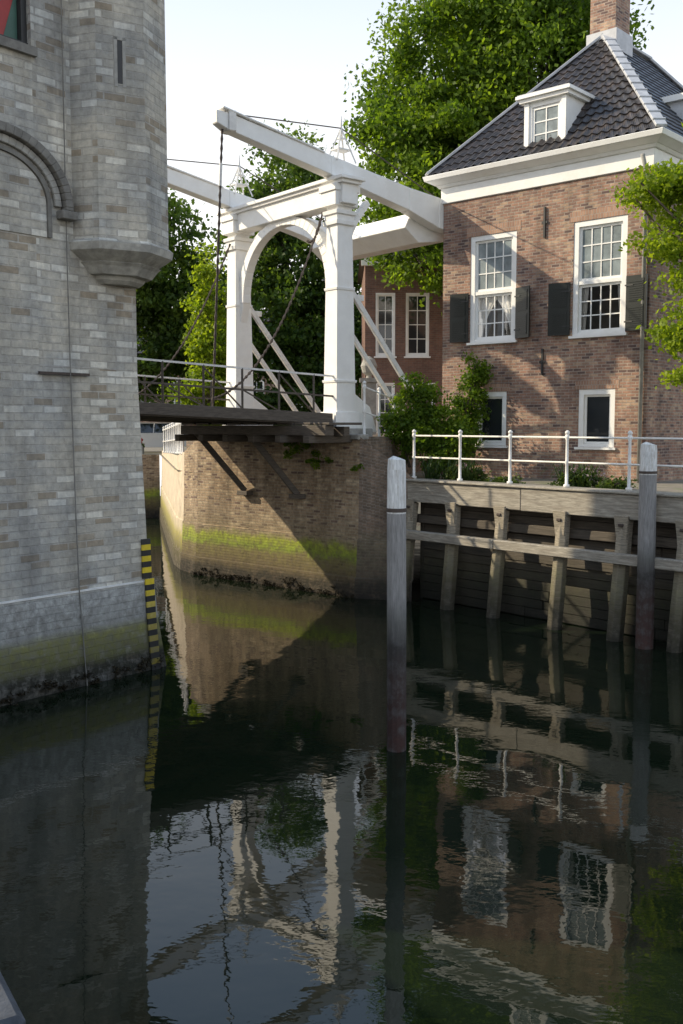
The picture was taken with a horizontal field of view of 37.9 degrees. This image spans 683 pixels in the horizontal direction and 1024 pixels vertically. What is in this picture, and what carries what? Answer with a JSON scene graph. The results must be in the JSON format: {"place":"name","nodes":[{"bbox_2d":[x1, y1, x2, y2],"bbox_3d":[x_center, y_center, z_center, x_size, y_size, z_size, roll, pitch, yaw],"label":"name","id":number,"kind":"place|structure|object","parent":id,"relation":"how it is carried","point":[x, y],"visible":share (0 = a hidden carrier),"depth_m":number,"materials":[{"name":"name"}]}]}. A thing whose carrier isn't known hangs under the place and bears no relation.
{"place":"outdoors","nodes":[
{"label":"outdoors","id":0,"kind":"place"},
{"bbox_2d":[141,438,144,453],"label":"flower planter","id":1,"kind":"object","parent":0,"point":[142,445],"visible":0.09,"depth_m":46.75,"materials":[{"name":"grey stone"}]},
{"bbox_2d":[0,496,682,1023],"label":"water","id":2,"kind":"structure","parent":0,"point":[232,810],"depth_m":10.74,"materials":[{"name":"black liquid"}]},
{"bbox_2d":[159,433,426,600],"bbox_3d":[-1.427,-0.342,35.544,9.461,5.060,23.744,-1,5,-12],"label":"bridge abutment","id":3,"kind":"object","parent":2,"relation":"in","point":[328,531],"visible":0.52,"depth_m":26.35,"materials":[{"name":"brick"}]},
{"bbox_2d":[162,423,183,454],"bbox_3d":[-6.173,-2.679,36.097,0.130,1.377,12.934,-1,5,-13],"label":"canal fence","id":4,"kind":"object","parent":3,"relation":"on","point":[177,447],"visible":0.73,"depth_m":35.19,"materials":[{"name":"white paint"}]},
{"bbox_2d":[191,567,355,598],"bbox_3d":[-1.984,1.857,26.685,6.199,0.414,0.294,4,7,41],"label":"seaweed","id":5,"kind":"object","parent":3,"relation":"attached to","point":[266,582],"visible":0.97,"depth_m":26.57,"materials":[{"name":"plant"}]},
{"bbox_2d":[137,106,443,498],"bbox_3d":[-3.147,-5.081,25.100,12.800,9.570,6.672,-4,6,-38],"label":"wooden drawbridge","id":6,"kind":"object","parent":3,"relation":"on","point":[338,240],"visible":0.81,"depth_m":25.40,"materials":[{"name":"white paint"}]},
{"bbox_2d":[283,442,364,471],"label":"wall weeds","id":7,"kind":"object","parent":3,"relation":"attached to","point":[287,454],"depth_m":25.52,"materials":[{"name":"green plant"}]},
{"bbox_2d":[359,356,377,434],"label":"pillar","id":8,"kind":"structure","parent":3,"relation":"on","point":[371,382],"depth_m":30.58,"materials":[{"name":"grey stone"}]},
{"bbox_2d":[362,381,405,436],"bbox_3d":[1.147,-2.498,26.076,0.128,1.770,2.523,3,6,28],"label":"approach railing","id":9,"kind":"object","parent":3,"relation":"on","point":[379,393],"visible":0.46,"depth_m":25.13,"materials":[{"name":"white metal"}]},
{"bbox_2d":[386,456,406,752],"bbox_3d":[0.725,1.961,13.122,0.282,5.398,0.262,0,5,0],"label":"mooring pole","id":10,"kind":"object","parent":2,"relation":"in","point":[396,509],"visible":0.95,"depth_m":12.96,"materials":[{"name":"grey wood"}]},
{"bbox_2d":[406,478,682,652],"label":"timber quay","id":11,"kind":"structure","parent":2,"relation":"in","point":[556,557],"depth_m":21.47,"materials":[{"name":"grey wood"}]},
{"bbox_2d":[411,429,682,490],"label":"quay railing","id":12,"kind":"object","parent":11,"relation":"on","point":[567,437],"visible":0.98,"depth_m":21.30,"materials":[{"name":"white metal"}]},
{"bbox_2d":[635,442,656,649],"bbox_3d":[5.850,1.393,19.152,0.366,5.474,0.346,0,5,0],"label":"mooring pole","id":13,"kind":"object","parent":2,"relation":"in","point":[646,551],"visible":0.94,"depth_m":18.96,"materials":[{"name":"grey wood"}]},
{"bbox_2d":[142,446,682,492],"bbox_3d":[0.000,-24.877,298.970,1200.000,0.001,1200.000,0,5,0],"label":"ground","id":14,"kind":"structure","parent":0,"point":[676,486],"depth_m":24.22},
{"bbox_2d":[0,0,172,705],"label":"gate tower","id":15,"kind":"structure","parent":14,"relation":"on","point":[85,252],"depth_m":16.02,"materials":[{"name":"brick"}]},
{"bbox_2d":[0,0,37,57],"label":"shuttered window","id":16,"kind":"structure","parent":15,"relation":"in","point":[13,19],"depth_m":15.28,"materials":[{"name":"multicoloured wood"}]},
{"bbox_2d":[0,655,164,704],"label":"seaweed","id":17,"kind":"object","parent":15,"relation":"attached to","point":[97,680],"visible":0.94,"depth_m":16.33,"materials":[{"name":"plant"}]},
{"bbox_2d":[141,538,160,669],"bbox_3d":[-3.359,1.623,17.535,0.247,2.298,0.190,4,6,39],"label":"depth gauge","id":18,"kind":"object","parent":15,"relation":"attached to","point":[150,601],"visible":1,"depth_m":17.52,"materials":[{"name":"yellow metal"}]},
{"bbox_2d":[142,455,159,517],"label":"quay wall","id":19,"kind":"structure","parent":14,"relation":"on","point":[151,471],"depth_m":46.06,"materials":[{"name":"brick"}]},
{"bbox_2d":[0,972,25,1023],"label":"quay coping","id":20,"kind":"object","parent":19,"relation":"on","point":[10,1012],"visible":1,"depth_m":2.36,"materials":[{"name":"grey stone"}]},
{"bbox_2d":[140,423,185,450],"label":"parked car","id":21,"kind":"object","parent":14,"relation":"on","point":[151,434],"visible":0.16,"depth_m":49.62,"materials":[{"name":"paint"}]},
{"bbox_2d":[156,241,226,406],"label":"willow tree","id":22,"kind":"object","parent":14,"relation":"on","point":[200,341],"visible":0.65,"depth_m":40.46,"materials":[{"name":"green plant"}]},
{"bbox_2d":[136,188,264,404],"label":"maple tree","id":23,"kind":"object","parent":14,"relation":"on","point":[161,316],"visible":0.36,"depth_m":46.27,"materials":[{"name":"green plant"}]},
{"bbox_2d":[140,373,310,422],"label":"walls","id":24,"kind":"structure","parent":14,"relation":"on","point":[262,378],"depth_m":64.91,"materials":[{"name":"brick"}]},
{"bbox_2d":[137,312,300,356],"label":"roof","id":25,"kind":"structure","parent":24,"relation":"on","point":[144,327],"depth_m":66.36,"materials":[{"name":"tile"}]},
{"bbox_2d":[253,380,263,393],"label":"window","id":26,"kind":"structure","parent":24,"relation":"attached to","point":[261,386],"depth_m":64.80,"materials":[{"name":"white paint"}]},
{"bbox_2d":[209,118,361,411],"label":"elm tree","id":27,"kind":"object","parent":14,"relation":"on","point":[273,286],"visible":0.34,"depth_m":49.76,"materials":[{"name":"green plant"}]},
{"bbox_2d":[361,257,442,430],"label":"walls","id":28,"kind":"structure","parent":14,"relation":"on","point":[430,368],"depth_m":38.06,"materials":[{"name":"brick"}]},
{"bbox_2d":[374,293,396,357],"bbox_3d":[1.675,-7.126,38.052,0.870,2.458,0.200,0,5,0],"label":"window","id":29,"kind":"structure","parent":28,"relation":"attached to","point":[385,314],"depth_m":38.09,"materials":[{"name":"white paint"}]},
{"bbox_2d":[376,383,394,432],"bbox_3d":[1.675,-3.789,38.346,0.870,2.358,0.200,0,5,0],"label":"window","id":30,"kind":"structure","parent":28,"relation":"attached to","point":[384,400],"depth_m":38.37,"materials":[{"name":"white paint"}]},
{"bbox_2d":[357,248,425,284],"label":"roof","id":31,"kind":"structure","parent":28,"relation":"on","point":[360,275],"depth_m":41.14,"materials":[{"name":"tile"}]},
{"bbox_2d":[404,293,430,357],"bbox_3d":[2.900,-7.126,38.052,1.020,2.458,0.200,0,5,0],"label":"window","id":32,"kind":"structure","parent":28,"relation":"attached to","point":[417,330],"depth_m":38.11,"materials":[{"name":"white paint"}]},
{"bbox_2d":[374,371,486,478],"bbox_3d":[2.277,-2.204,25.343,2.862,2.773,1.760,3,6,30],"label":"garden shrub","id":33,"kind":"object","parent":14,"relation":"on","point":[419,418],"visible":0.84,"depth_m":25.11,"materials":[{"name":"green plant"}]},
{"bbox_2d":[342,0,654,314],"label":"lime tree","id":34,"kind":"object","parent":14,"relation":"on","point":[491,71],"visible":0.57,"depth_m":34.23,"materials":[{"name":"green plant"}]},
{"bbox_2d":[412,456,613,487],"bbox_3d":[3.817,-0.943,23.074,6.004,0.600,1.835,4,7,42],"label":"agapanthus plant","id":35,"kind":"object","parent":14,"relation":"on","point":[431,472],"visible":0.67,"depth_m":23.78,"materials":[{"name":"green plant"}]},
{"bbox_2d":[437,463,637,489],"bbox_3d":[4.317,-0.743,22.629,1.328,0.726,5.280,-4,7,-41],"label":"flower bed","id":36,"kind":"object","parent":14,"relation":"on","point":[605,483],"visible":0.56,"depth_m":21.63,"materials":[{"name":"green plant"}]},
{"bbox_2d":[442,167,682,482],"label":"walls","id":37,"kind":"structure","parent":14,"relation":"on","point":[546,403],"depth_m":24.87,"materials":[{"name":"brick"}]},
{"bbox_2d":[450,293,468,342],"bbox_3d":[3.153,-5.194,26.674,0.570,1.280,0.060,4,6,36],"label":"shutter","id":38,"kind":"object","parent":37,"relation":"attached to","point":[459,306],"visible":1,"depth_m":26.65,"materials":[{"name":"black paint"}]},
{"bbox_2d":[445,351,493,461],"bbox_3d":[3.339,-2.788,26.314,1.360,2.959,1.161,0,5,0],"label":"climbing shrub","id":39,"kind":"object","parent":37,"relation":"attached to","point":[473,401],"visible":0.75,"depth_m":26.11,"materials":[{"name":"green plant"}]},
{"bbox_2d":[466,231,516,344],"bbox_3d":[4.231,-5.731,26.324,2.020,3.070,0.970,5,7,42],"label":"sash window","id":40,"kind":"structure","parent":37,"relation":"attached to","point":[493,284],"depth_m":26.16,"materials":[{"name":"white paint"}]},
{"bbox_2d":[475,392,507,447],"bbox_3d":[3.950,-2.439,26.348,1.120,1.468,0.200,5,7,42],"label":"basement window","id":41,"kind":"structure","parent":37,"relation":"attached to","point":[495,425],"depth_m":26.32,"materials":[{"name":"white paint"}]},
{"bbox_2d":[514,285,529,338],"bbox_3d":[4.584,-5.073,25.296,0.060,1.280,0.570,-3,6,-28],"label":"shutter","id":42,"kind":"object","parent":37,"relation":"attached to","point":[522,315],"visible":1,"depth_m":25.24,"materials":[{"name":"black paint"}]},
{"bbox_2d":[539,207,547,374],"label":"wall anchors","id":43,"kind":"structure","parent":37,"relation":"attached to","point":[544,222],"depth_m":24.85,"materials":[{"name":"black metal"}]},
{"bbox_2d":[467,204,632,391],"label":"lintel courses","id":44,"kind":"object","parent":37,"relation":"attached to","point":[604,212],"visible":0.86,"depth_m":24.35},
{"bbox_2d":[423,127,682,204],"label":"cornice","id":45,"kind":"structure","parent":37,"relation":"on","point":[617,154],"depth_m":24.27,"materials":[{"name":"white paint"}]},
{"bbox_2d":[426,39,682,175],"bbox_3d":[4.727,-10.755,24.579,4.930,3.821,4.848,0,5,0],"label":"front roof","id":46,"kind":"structure","parent":45,"relation":"on","point":[613,107],"depth_m":25.26,"materials":[{"name":"tile"}]},
{"bbox_2d":[425,33,682,175],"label":"hip flashings","id":47,"kind":"object","parent":46,"relation":"on","point":[646,100],"visible":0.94,"depth_m":26.02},
{"bbox_2d":[515,83,599,155],"bbox_3d":[5.597,-9.642,25.251,1.520,1.610,2.010,5,7,42],"label":"dormer","id":48,"kind":"object","parent":46,"relation":"on","point":[553,112],"visible":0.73,"depth_m":24.59,"materials":[{"name":"white paint"}]},
{"bbox_2d":[586,0,632,56],"bbox_3d":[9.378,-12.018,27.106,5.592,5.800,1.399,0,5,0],"label":"chimney","id":49,"kind":"object","parent":46,"relation":"on","point":[610,18],"visible":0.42,"depth_m":26.72,"materials":[{"name":"brick"}]},
{"bbox_2d":[630,93,682,136],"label":"side dormer","id":50,"kind":"object","parent":46,"relation":"on","point":[674,102],"visible":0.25,"depth_m":25.05,"materials":[{"name":"white paint"}]},
{"bbox_2d":[548,282,570,335],"bbox_3d":[5.384,-5.014,24.622,0.570,1.280,0.060,3,6,31],"label":"shutter","id":51,"kind":"object","parent":37,"relation":"attached to","point":[558,309],"visible":1,"depth_m":24.61,"materials":[{"name":"black paint"}]},
{"bbox_2d":[574,389,615,449],"bbox_3d":[6.226,-2.258,24.288,1.090,1.468,0.200,5,7,42],"label":"basement window","id":52,"kind":"structure","parent":37,"relation":"attached to","point":[596,413],"depth_m":24.35,"materials":[{"name":"white paint"}]},
{"bbox_2d":[568,215,627,338],"bbox_3d":[6.485,-5.541,24.286,2.010,3.050,0.970,5,7,42],"label":"sash window","id":53,"kind":"structure","parent":37,"relation":"attached to","point":[599,283],"depth_m":24.15,"materials":[{"name":"white paint"}]},
{"bbox_2d":[624,274,647,330],"bbox_3d":[6.881,-4.897,23.295,0.060,1.280,0.570,-4,7,-41],"label":"shutter","id":54,"kind":"object","parent":37,"relation":"attached to","point":[635,309],"visible":0.99,"depth_m":23.27,"materials":[{"name":"black paint"}]},
{"bbox_2d":[636,153,646,482],"bbox_3d":[6.951,-4.430,23.144,0.100,7.576,0.312,5,7,42],"label":"downpipe","id":55,"kind":"object","parent":37,"relation":"attached to","point":[641,357],"visible":0.69,"depth_m":23.29,"materials":[{"name":"grey metal"}]},
{"bbox_2d":[605,122,682,389],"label":"robinia tree","id":56,"kind":"object","parent":14,"relation":"on","point":[664,190],"visible":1,"depth_m":19.97,"materials":[{"name":"green plant"}]},
{"bbox_2d":[159,0,682,495],"label":"sky","id":57,"kind":"structure","parent":0,"point":[289,60],"materials":[{"name":"white"}]}
]}

